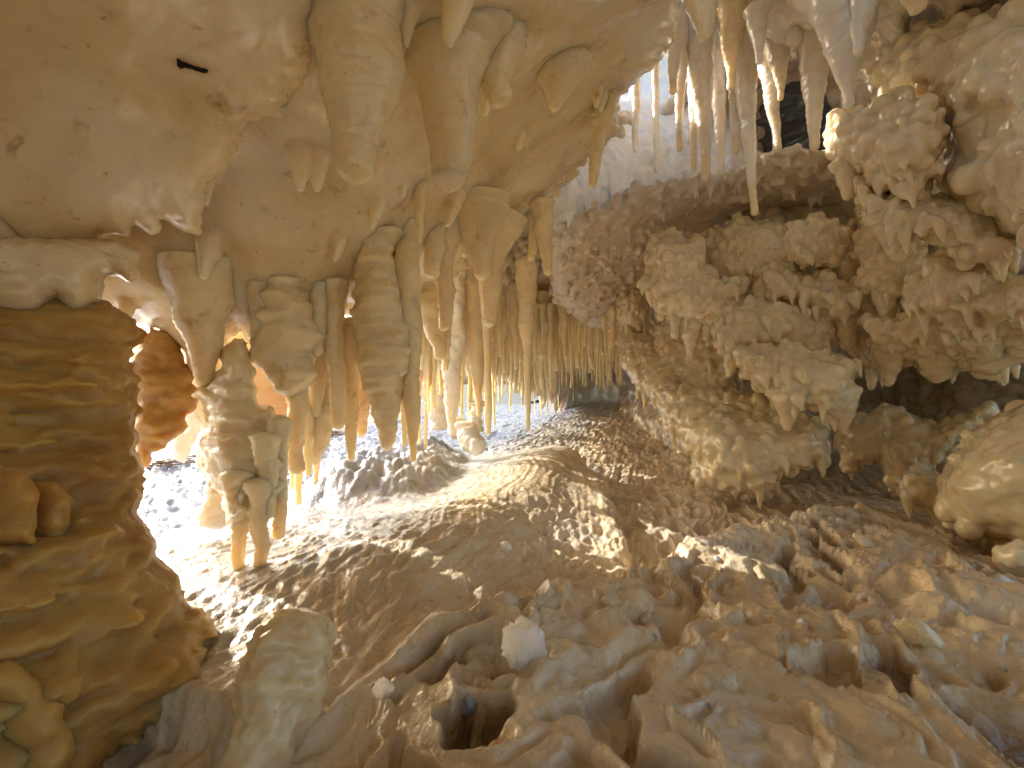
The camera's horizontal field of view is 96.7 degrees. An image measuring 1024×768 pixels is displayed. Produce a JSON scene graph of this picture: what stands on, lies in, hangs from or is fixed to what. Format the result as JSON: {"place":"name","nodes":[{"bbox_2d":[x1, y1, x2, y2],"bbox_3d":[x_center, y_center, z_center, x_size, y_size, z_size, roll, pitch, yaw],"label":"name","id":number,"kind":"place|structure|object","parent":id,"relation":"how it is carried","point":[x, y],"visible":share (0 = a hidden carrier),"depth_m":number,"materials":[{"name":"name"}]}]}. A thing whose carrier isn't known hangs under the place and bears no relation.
{"place":"outdoors","nodes":[
{"label":"outdoors","id":0,"kind":"place"},
{"bbox_2d":[0,218,18,237],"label":"cave side wall","id":1,"kind":"structure","parent":0,"point":[6,230],"depth_m":0.88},
{"bbox_2d":[0,236,141,309],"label":"rock shelf","id":2,"kind":"object","parent":1,"relation":"attached to","point":[72,273],"visible":0.88,"depth_m":0.89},
{"bbox_2d":[142,430,343,474],"bbox_3d":[-2.152,0.546,3.662,0.466,0.119,2.759,0,0,11],"label":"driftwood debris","id":3,"kind":"object","parent":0,"point":[170,463],"visible":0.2,"depth_m":2.98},
{"bbox_2d":[151,384,538,462],"bbox_3d":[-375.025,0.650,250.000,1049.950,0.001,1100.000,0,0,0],"label":"water","id":4,"kind":"structure","parent":0,"point":[165,453],"depth_m":12.59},
{"bbox_2d":[102,0,684,373],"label":"cave ceiling","id":5,"kind":"structure","parent":0,"point":[282,197],"depth_m":1.19,"materials":[{"name":"stone"}]},
{"bbox_2d":[0,0,312,238],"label":"rock shelf","id":6,"kind":"object","parent":5,"relation":"attached to","point":[115,119],"visible":0.91,"depth_m":0.81,"materials":[{"name":"stone"}]},
{"bbox_2d":[130,327,198,467],"bbox_3d":[-1.030,0.034,1.343,0.182,0.406,0.141,0,0,25],"label":"drapery","id":7,"kind":"object","parent":5,"relation":"hanging from","point":[167,402],"visible":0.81,"depth_m":1.30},
{"bbox_2d":[155,250,235,386],"bbox_3d":[-0.832,-0.166,1.214,0.216,0.349,0.214,0,0,0],"label":"stalactite","id":8,"kind":"object","parent":5,"relation":"hanging from","point":[201,310],"visible":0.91,"depth_m":1.17},
{"bbox_2d":[191,338,288,524],"bbox_3d":[-0.713,0.114,1.210,0.335,0.483,0.170,0,0,32],"label":"stalactite cluster","id":9,"kind":"object","parent":5,"relation":"hanging from","point":[236,414],"visible":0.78,"depth_m":1.15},
{"bbox_2d":[218,469,257,570],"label":"stalactite","id":10,"kind":"object","parent":9,"relation":"hanging from","point":[231,481],"visible":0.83,"depth_m":1.10},
{"bbox_2d":[242,477,272,566],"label":"stalactite","id":11,"kind":"object","parent":9,"relation":"hanging from","point":[257,490],"visible":0.8,"depth_m":1.09},
{"bbox_2d":[248,432,281,518],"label":"stalactite","id":12,"kind":"object","parent":9,"relation":"hanging from","point":[265,447],"visible":0.83,"depth_m":1.10},
{"bbox_2d":[266,414,292,539],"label":"stalactite","id":13,"kind":"object","parent":9,"relation":"hanging from","point":[282,425],"visible":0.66,"depth_m":1.15},
{"bbox_2d":[192,332,287,428],"bbox_3d":[-0.919,0.001,1.658,0.445,0.617,0.154,0,0,-17],"label":"drapery","id":14,"kind":"object","parent":5,"relation":"hanging from","point":[266,394],"visible":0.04,"depth_m":1.63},
{"bbox_2d":[172,410,201,462],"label":"stalactite","id":15,"kind":"object","parent":14,"relation":"hanging from","point":[183,443],"visible":0.63,"depth_m":1.58},
{"bbox_2d":[294,473,302,504],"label":"stalactite","id":16,"kind":"object","parent":14,"relation":"hanging from","point":[298,486],"visible":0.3,"depth_m":1.64},
{"bbox_2d":[246,280,268,345],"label":"stalactite","id":17,"kind":"object","parent":5,"relation":"hanging from","point":[254,288],"visible":0.38,"depth_m":1.23},
{"bbox_2d":[246,276,321,396],"bbox_3d":[-0.649,-0.135,1.312,0.205,0.345,0.190,0,0,0],"label":"stalactite","id":18,"kind":"object","parent":5,"relation":"hanging from","point":[288,336],"visible":0.86,"depth_m":1.25},
{"bbox_2d":[285,350,315,474],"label":"stalactite","id":19,"kind":"object","parent":5,"relation":"hanging from","point":[298,408],"visible":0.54,"depth_m":1.32},
{"bbox_2d":[303,409,314,475],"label":"stalactite","id":20,"kind":"object","parent":5,"relation":"hanging from","point":[308,448],"visible":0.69,"depth_m":1.41},
{"bbox_2d":[309,281,327,356],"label":"stalactite","id":21,"kind":"object","parent":5,"relation":"hanging from","point":[318,299],"visible":0.66,"depth_m":1.33},
{"bbox_2d":[308,351,328,416],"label":"stalactite","id":22,"kind":"object","parent":5,"relation":"hanging from","point":[316,390],"visible":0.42,"depth_m":1.41},
{"bbox_2d":[313,373,332,464],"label":"stalactite","id":23,"kind":"object","parent":5,"relation":"hanging from","point":[323,428],"visible":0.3,"depth_m":1.44},
{"bbox_2d":[323,276,349,429],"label":"stalactite","id":24,"kind":"object","parent":5,"relation":"hanging from","point":[337,290],"visible":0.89,"depth_m":1.36},
{"bbox_2d":[343,317,359,460],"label":"stalactite","id":25,"kind":"object","parent":5,"relation":"hanging from","point":[352,408],"visible":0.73,"depth_m":1.43},
{"bbox_2d":[307,0,405,184],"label":"stalactite","id":26,"kind":"object","parent":5,"relation":"hanging from","point":[357,48],"visible":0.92,"depth_m":0.79},
{"bbox_2d":[357,368,370,436],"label":"stalactite","id":27,"kind":"object","parent":5,"relation":"hanging from","point":[365,407],"visible":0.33,"depth_m":1.68},
{"bbox_2d":[349,225,411,450],"bbox_3d":[-0.414,-0.140,1.391,0.214,0.689,0.185,0,0,-16],"label":"stalactite","id":28,"kind":"object","parent":5,"relation":"hanging from","point":[381,328],"visible":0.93,"depth_m":1.33},
{"bbox_2d":[394,217,426,461],"bbox_3d":[-0.332,-0.151,1.417,0.133,0.789,0.132,0,0,0],"label":"stalactite","id":29,"kind":"object","parent":5,"relation":"hanging from","point":[407,260],"visible":0.74,"depth_m":1.39},
{"bbox_2d":[414,178,428,243],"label":"stalactite","id":30,"kind":"object","parent":5,"relation":"hanging from","point":[421,190],"visible":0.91,"depth_m":1.29},
{"bbox_2d":[423,221,445,279],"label":"stalactite","id":31,"kind":"object","parent":5,"relation":"hanging from","point":[434,245],"visible":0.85,"depth_m":1.48},
{"bbox_2d":[420,282,456,360],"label":"stalactite","id":32,"kind":"object","parent":5,"relation":"hanging from","point":[435,336],"visible":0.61,"depth_m":1.85},
{"bbox_2d":[435,218,460,330],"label":"stalactite","id":33,"kind":"object","parent":5,"relation":"hanging from","point":[444,289],"visible":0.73,"depth_m":1.54},
{"bbox_2d":[442,307,453,370],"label":"stalactite","id":34,"kind":"object","parent":5,"relation":"hanging from","point":[445,362],"visible":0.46,"depth_m":1.94},
{"bbox_2d":[405,7,514,192],"bbox_3d":[-0.129,-0.595,0.975,0.271,0.367,0.273,0,0,0],"label":"stalactite","id":35,"kind":"object","parent":5,"relation":"hanging from","point":[446,82],"visible":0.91,"depth_m":0.93},
{"bbox_2d":[456,186,510,280],"bbox_3d":[-0.137,-0.513,1.603,0.265,0.295,0.261,0,0,0],"label":"stalactite","id":36,"kind":"object","parent":5,"relation":"hanging from","point":[482,213],"visible":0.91,"depth_m":1.54},
{"bbox_2d":[481,208,527,327],"bbox_3d":[-0.068,-0.457,1.821,0.242,0.463,0.246,0,0,38],"label":"stalactite","id":37,"kind":"object","parent":5,"relation":"hanging from","point":[512,226],"visible":0.66,"depth_m":1.78},
{"bbox_2d":[482,20,528,108],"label":"stalactite","id":38,"kind":"object","parent":5,"relation":"hanging from","point":[505,60],"visible":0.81,"depth_m":0.99},
{"bbox_2d":[527,197,537,260],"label":"stalactite","id":39,"kind":"object","parent":5,"relation":"hanging from","point":[532,248],"visible":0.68,"depth_m":1.88},
{"bbox_2d":[529,197,554,275],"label":"stalactite","id":40,"kind":"object","parent":5,"relation":"hanging from","point":[541,209],"visible":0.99,"depth_m":1.85},
{"bbox_2d":[536,45,591,112],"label":"stalactite","id":41,"kind":"object","parent":5,"relation":"hanging from","point":[560,76],"visible":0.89,"depth_m":1.22},
{"bbox_2d":[588,89,618,187],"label":"stalactite","id":42,"kind":"object","parent":5,"relation":"hanging from","point":[602,123],"visible":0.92,"depth_m":1.55},
{"bbox_2d":[346,263,656,411],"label":"wall","id":43,"kind":"structure","parent":0,"point":[591,392],"depth_m":8.86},
{"bbox_2d":[423,353,432,449],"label":"stalactite","id":44,"kind":"object","parent":43,"relation":"hanging from","point":[426,412],"visible":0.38,"depth_m":2.58},
{"bbox_2d":[425,338,431,412],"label":"stalactite","id":45,"kind":"object","parent":43,"relation":"hanging from","point":[428,346],"visible":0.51,"depth_m":2.54},
{"bbox_2d":[431,347,436,407],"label":"stalactite","id":46,"kind":"object","parent":43,"relation":"hanging from","point":[434,364],"visible":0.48,"depth_m":2.54},
{"bbox_2d":[440,270,467,435],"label":"stalactite","id":47,"kind":"object","parent":43,"relation":"hanging from","point":[451,377],"visible":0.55,"depth_m":2.37},
{"bbox_2d":[464,266,483,417],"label":"stalactite","id":48,"kind":"object","parent":43,"relation":"hanging from","point":[473,329],"visible":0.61,"depth_m":2.45},
{"bbox_2d":[478,280,491,434],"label":"stalactite","id":49,"kind":"object","parent":43,"relation":"hanging from","point":[487,334],"visible":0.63,"depth_m":2.29},
{"bbox_2d":[506,304,512,381],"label":"stalactite","id":50,"kind":"object","parent":43,"relation":"hanging from","point":[510,337],"visible":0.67,"depth_m":3.45},
{"bbox_2d":[539,303,546,361],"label":"stalactite","id":51,"kind":"object","parent":43,"relation":"hanging from","point":[542,307],"visible":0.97,"depth_m":3.37},
{"bbox_2d":[536,289,551,358],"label":"stalactite","id":52,"kind":"object","parent":43,"relation":"hanging from","point":[543,296],"visible":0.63,"depth_m":3.39},
{"bbox_2d":[546,303,554,389],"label":"stalactite","id":53,"kind":"object","parent":43,"relation":"hanging from","point":[550,309],"visible":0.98,"depth_m":3.41},
{"bbox_2d":[554,308,559,370],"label":"stalactite","id":54,"kind":"object","parent":43,"relation":"hanging from","point":[556,347],"visible":0.46,"depth_m":3.58},
{"bbox_2d":[556,304,568,358],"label":"stalactite","id":55,"kind":"object","parent":43,"relation":"hanging from","point":[563,315],"visible":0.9,"depth_m":3.39},
{"bbox_2d":[569,313,574,387],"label":"stalactite","id":56,"kind":"object","parent":43,"relation":"hanging from","point":[571,322],"visible":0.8,"depth_m":3.48},
{"bbox_2d":[574,319,580,367],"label":"stalactite","id":57,"kind":"object","parent":43,"relation":"hanging from","point":[577,356],"visible":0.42,"depth_m":3.83},
{"bbox_2d":[103,400,1023,767],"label":"ground","id":58,"kind":"structure","parent":0,"point":[421,588],"depth_m":0.85,"materials":[{"name":"stone"}]},
{"bbox_2d":[0,299,218,767],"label":"rock column","id":59,"kind":"structure","parent":58,"relation":"on","point":[107,630],"depth_m":0.69,"materials":[{"name":"stone"}]},
{"bbox_2d":[196,428,226,529],"bbox_3d":[-0.913,0.292,1.415,0.100,0.323,0.108,0,0,0],"label":"stalagmite","id":60,"kind":"object","parent":58,"relation":"on","point":[211,514],"visible":0.28,"depth_m":1.38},
{"bbox_2d":[216,607,337,767],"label":"stalagmite","id":61,"kind":"object","parent":58,"relation":"on","point":[282,685],"visible":1,"depth_m":0.61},
{"bbox_2d":[372,676,394,700],"bbox_3d":[-0.190,0.451,0.674,0.034,0.029,0.013,0,0,0],"label":"ice shard","id":62,"kind":"object","parent":58,"relation":"on","point":[383,688],"visible":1,"depth_m":0.67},
{"bbox_2d":[428,360,447,429],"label":"rock pillar","id":63,"kind":"structure","parent":58,"relation":"on","point":[437,419],"depth_m":2.86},
{"bbox_2d":[447,417,486,455],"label":"fallen stalactite","id":64,"kind":"object","parent":58,"relation":"on","point":[469,437],"visible":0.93,"depth_m":2.59},
{"bbox_2d":[462,694,477,716],"bbox_3d":[-0.062,0.460,0.651,0.027,0.028,0.012,0,0,0],"label":"ice shard","id":65,"kind":"object","parent":58,"relation":"on","point":[470,705],"visible":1,"depth_m":0.65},
{"bbox_2d":[466,401,484,431],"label":"rock pillar","id":66,"kind":"structure","parent":58,"relation":"on","point":[475,420],"depth_m":2.67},
{"bbox_2d":[501,615,547,671],"bbox_3d":[0.017,0.398,0.701,0.074,0.071,0.038,0,0,-25],"label":"ice shard","id":67,"kind":"object","parent":58,"relation":"on","point":[523,646],"visible":1,"depth_m":0.69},
{"bbox_2d":[615,323,830,508],"bbox_3d":[0.890,0.014,2.598,0.628,1.028,1.680,0,0,-23],"label":"mineral cluster","id":68,"kind":"object","parent":58,"relation":"on","point":[756,454],"visible":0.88,"depth_m":1.96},
{"bbox_2d":[548,143,841,330],"bbox_3d":[1.039,-0.762,2.749,1.729,0.741,1.784,0,0,38],"label":"mineral cluster","id":69,"kind":"object","parent":68,"relation":"attached to","point":[597,274],"visible":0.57,"depth_m":2.37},
{"bbox_2d":[656,381,813,419],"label":"mineral cluster","id":70,"kind":"object","parent":68,"relation":"on","point":[736,399],"visible":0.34,"depth_m":2.25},
{"bbox_2d":[889,464,939,524],"bbox_3d":[1.577,0.429,1.745,0.305,0.242,0.142,0,0,-30],"label":"boulder","id":71,"kind":"object","parent":58,"relation":"on","point":[916,491],"visible":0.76,"depth_m":1.68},
{"bbox_2d":[833,400,999,493],"bbox_3d":[1.787,0.294,2.073,0.368,0.459,0.629,0,0,-24],"label":"mineral cluster","id":72,"kind":"object","parent":58,"relation":"on","point":[890,439],"visible":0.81,"depth_m":1.98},
{"bbox_2d":[893,615,945,647],"bbox_3d":[0.658,0.398,0.738,0.066,0.042,0.046,0,0,37],"label":"rock","id":73,"kind":"object","parent":58,"relation":"on","point":[913,630],"visible":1,"depth_m":0.73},
{"bbox_2d":[934,400,1023,543],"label":"boulder","id":74,"kind":"object","parent":58,"relation":"on","point":[980,485],"visible":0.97,"depth_m":1.33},
{"bbox_2d":[992,539,1023,577],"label":"boulder","id":75,"kind":"object","parent":58,"relation":"on","point":[1008,557],"visible":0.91,"depth_m":1.10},
{"bbox_2d":[612,329,659,437],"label":"cave wall","id":76,"kind":"structure","parent":0,"point":[638,412],"depth_m":6.03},
{"bbox_2d":[640,0,686,102],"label":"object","id":77,"kind":"structure","parent":0,"point":[646,84],"depth_m":3.31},
{"bbox_2d":[502,0,1023,483],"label":"cave wall","id":78,"kind":"structure","parent":0,"point":[914,390],"depth_m":2.65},
{"bbox_2d":[496,284,503,356],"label":"stalactite","id":79,"kind":"object","parent":78,"relation":"hanging from","point":[499,318],"visible":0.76,"depth_m":2.92},
{"bbox_2d":[501,285,506,372],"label":"stalactite","id":80,"kind":"object","parent":78,"relation":"hanging from","point":[504,331],"visible":0.56,"depth_m":2.96},
{"bbox_2d":[507,280,519,369],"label":"stalactite","id":81,"kind":"object","parent":78,"relation":"hanging from","point":[513,299],"visible":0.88,"depth_m":3.10},
{"bbox_2d":[515,255,537,430],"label":"stalactite","id":82,"kind":"object","parent":78,"relation":"hanging from","point":[526,275],"visible":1,"depth_m":2.57},
{"bbox_2d":[608,288,655,347],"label":"mineral cluster","id":83,"kind":"object","parent":78,"relation":"attached to","point":[629,310],"visible":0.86,"depth_m":3.11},
{"bbox_2d":[631,77,641,152],"bbox_3d":[0.685,-1.649,2.497,0.105,0.754,0.102,0,0,0],"label":"icicle","id":84,"kind":"object","parent":78,"relation":"hanging from","point":[636,97],"visible":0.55,"depth_m":2.48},
{"bbox_2d":[553,87,757,246],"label":"ice slope","id":85,"kind":"structure","parent":78,"relation":"attached to","point":[623,166],"depth_m":2.62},
{"bbox_2d":[711,10,726,175],"bbox_3d":[1.027,-1.437,2.300,0.142,0.876,0.140,0,0,0],"label":"icicle","id":86,"kind":"object","parent":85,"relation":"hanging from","point":[719,98],"visible":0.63,"depth_m":2.27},
{"bbox_2d":[651,62,659,172],"bbox_3d":[0.788,-1.597,2.500,0.063,0.872,0.064,0,0,0],"label":"icicle","id":87,"kind":"object","parent":78,"relation":"hanging from","point":[655,72],"visible":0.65,"depth_m":2.49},
{"bbox_2d":[637,226,749,360],"bbox_3d":[0.948,-0.487,2.322,0.601,0.748,0.354,0,0,43],"label":"mineral cluster","id":88,"kind":"object","parent":78,"relation":"attached to","point":[679,282],"visible":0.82,"depth_m":2.26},
{"bbox_2d":[653,318,737,391],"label":"mineral cluster","id":89,"kind":"object","parent":78,"relation":"attached to","point":[704,367],"visible":0.48,"depth_m":2.56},
{"bbox_2d":[683,0,719,40],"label":"stalactite","id":90,"kind":"object","parent":78,"relation":"hanging from","point":[701,14],"visible":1,"depth_m":1.58},
{"bbox_2d":[701,211,802,292],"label":"mineral cluster","id":91,"kind":"object","parent":78,"relation":"attached to","point":[738,243],"visible":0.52,"depth_m":2.28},
{"bbox_2d":[711,295,837,372],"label":"mineral cluster","id":92,"kind":"object","parent":78,"relation":"attached to","point":[759,321],"visible":0.56,"depth_m":2.04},
{"bbox_2d":[723,337,862,434],"bbox_3d":[1.161,-0.003,1.900,0.506,0.401,0.363,0,0,26],"label":"mineral cluster","id":93,"kind":"object","parent":78,"relation":"attached to","point":[789,379],"visible":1,"depth_m":1.78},
{"bbox_2d":[756,81,831,152],"bbox_3d":[1.779,-1.625,2.836,0.425,0.664,0.690,0,0,-44],"label":"rock outcrop","id":94,"kind":"object","parent":78,"relation":"attached to","point":[792,108],"visible":0.16,"depth_m":2.71,"materials":[{"name":"stone"}]},
{"bbox_2d":[750,261,874,350],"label":"mineral cluster","id":95,"kind":"object","parent":78,"relation":"attached to","point":[841,305],"visible":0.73,"depth_m":2.02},
{"bbox_2d":[784,212,859,280],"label":"mineral cluster","id":96,"kind":"object","parent":78,"relation":"attached to","point":[820,241],"visible":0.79,"depth_m":2.01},
{"bbox_2d":[747,0,999,61],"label":"ice shelf","id":97,"kind":"object","parent":78,"relation":"attached to","point":[892,26],"visible":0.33,"depth_m":1.72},
{"bbox_2d":[666,2,686,94],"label":"stalactite","id":98,"kind":"object","parent":97,"relation":"hanging from","point":[673,53],"visible":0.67,"depth_m":1.88},
{"bbox_2d":[675,15,688,151],"bbox_3d":[0.774,-1.388,2.101,0.094,0.629,0.096,0,0,0],"label":"icicle","id":99,"kind":"object","parent":97,"relation":"hanging from","point":[681,88],"visible":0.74,"depth_m":2.08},
{"bbox_2d":[687,68,696,170],"bbox_3d":[0.848,-1.378,2.148,0.077,0.740,0.078,0,0,0],"label":"icicle","id":100,"kind":"object","parent":97,"relation":"hanging from","point":[693,141],"visible":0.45,"depth_m":2.14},
{"bbox_2d":[687,12,717,180],"bbox_3d":[0.862,-1.324,2.102,0.157,0.773,0.175,0,0,0],"label":"stalactite","id":101,"kind":"object","parent":97,"relation":"hanging from","point":[701,62],"visible":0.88,"depth_m":2.07},
{"bbox_2d":[717,21,739,154],"bbox_3d":[0.985,-1.348,2.051,0.108,0.628,0.106,0,0,-42],"label":"icicle","id":102,"kind":"object","parent":97,"relation":"hanging from","point":[734,122],"visible":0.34,"depth_m":2.04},
{"bbox_2d":[717,0,747,90],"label":"icicle","id":103,"kind":"object","parent":97,"relation":"hanging from","point":[731,19],"visible":0.94,"depth_m":1.88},
{"bbox_2d":[733,23,758,215],"bbox_3d":[1.007,-1.195,2.001,0.149,0.912,0.143,0,0,-33],"label":"icicle","id":104,"kind":"object","parent":97,"relation":"hanging from","point":[745,88],"visible":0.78,"depth_m":1.97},
{"bbox_2d":[742,0,772,64],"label":"stalactite","id":105,"kind":"object","parent":97,"relation":"hanging from","point":[755,15],"visible":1,"depth_m":1.78},
{"bbox_2d":[757,49,781,148],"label":"stalactite","id":106,"kind":"object","parent":97,"relation":"hanging from","point":[771,101],"visible":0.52,"depth_m":2.08},
{"bbox_2d":[764,38,789,100],"bbox_3d":[1.164,-1.427,2.001,0.153,0.362,0.163,0,0,31],"label":"icicle","id":107,"kind":"object","parent":97,"relation":"hanging from","point":[777,57],"visible":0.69,"depth_m":1.98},
{"bbox_2d":[784,25,802,46],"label":"icicle","id":108,"kind":"object","parent":97,"relation":"hanging from","point":[793,36],"visible":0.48,"depth_m":1.88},
{"bbox_2d":[796,30,828,150],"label":"stalactite","id":109,"kind":"object","parent":97,"relation":"hanging from","point":[813,68],"visible":0.79,"depth_m":1.88},
{"bbox_2d":[791,0,882,108],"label":"icicle","id":110,"kind":"object","parent":97,"relation":"hanging from","point":[829,21],"visible":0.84,"depth_m":1.58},
{"bbox_2d":[848,0,879,56],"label":"icicle","id":111,"kind":"object","parent":97,"relation":"hanging from","point":[862,12],"visible":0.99,"depth_m":1.48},
{"bbox_2d":[899,0,927,15],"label":"icicle","id":112,"kind":"object","parent":97,"relation":"hanging from","point":[914,7],"visible":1,"depth_m":1.29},
{"bbox_2d":[847,307,899,389],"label":"mineral cluster","id":113,"kind":"object","parent":78,"relation":"attached to","point":[861,351],"visible":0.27,"depth_m":2.06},
{"bbox_2d":[822,85,950,208],"bbox_3d":[1.301,-0.800,1.583,0.323,0.504,0.460,0,0,0],"label":"mineral cluster","id":114,"kind":"object","parent":78,"relation":"attached to","point":[894,141],"visible":0.94,"depth_m":1.46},
{"bbox_2d":[848,205,934,317],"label":"mineral cluster","id":115,"kind":"object","parent":78,"relation":"attached to","point":[881,275],"visible":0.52,"depth_m":1.82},
{"bbox_2d":[852,175,1021,282],"bbox_3d":[1.403,-0.516,1.509,0.441,0.435,0.340,0,0,35],"label":"mineral cluster","id":116,"kind":"object","parent":78,"relation":"attached to","point":[897,227],"visible":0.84,"depth_m":1.42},
{"bbox_2d":[857,248,1023,386],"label":"mineral cluster","id":117,"kind":"object","parent":78,"relation":"attached to","point":[951,321],"visible":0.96,"depth_m":1.53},
{"bbox_2d":[866,0,1023,250],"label":"mineral cluster","id":118,"kind":"object","parent":78,"relation":"attached to","point":[966,67],"visible":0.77,"depth_m":1.33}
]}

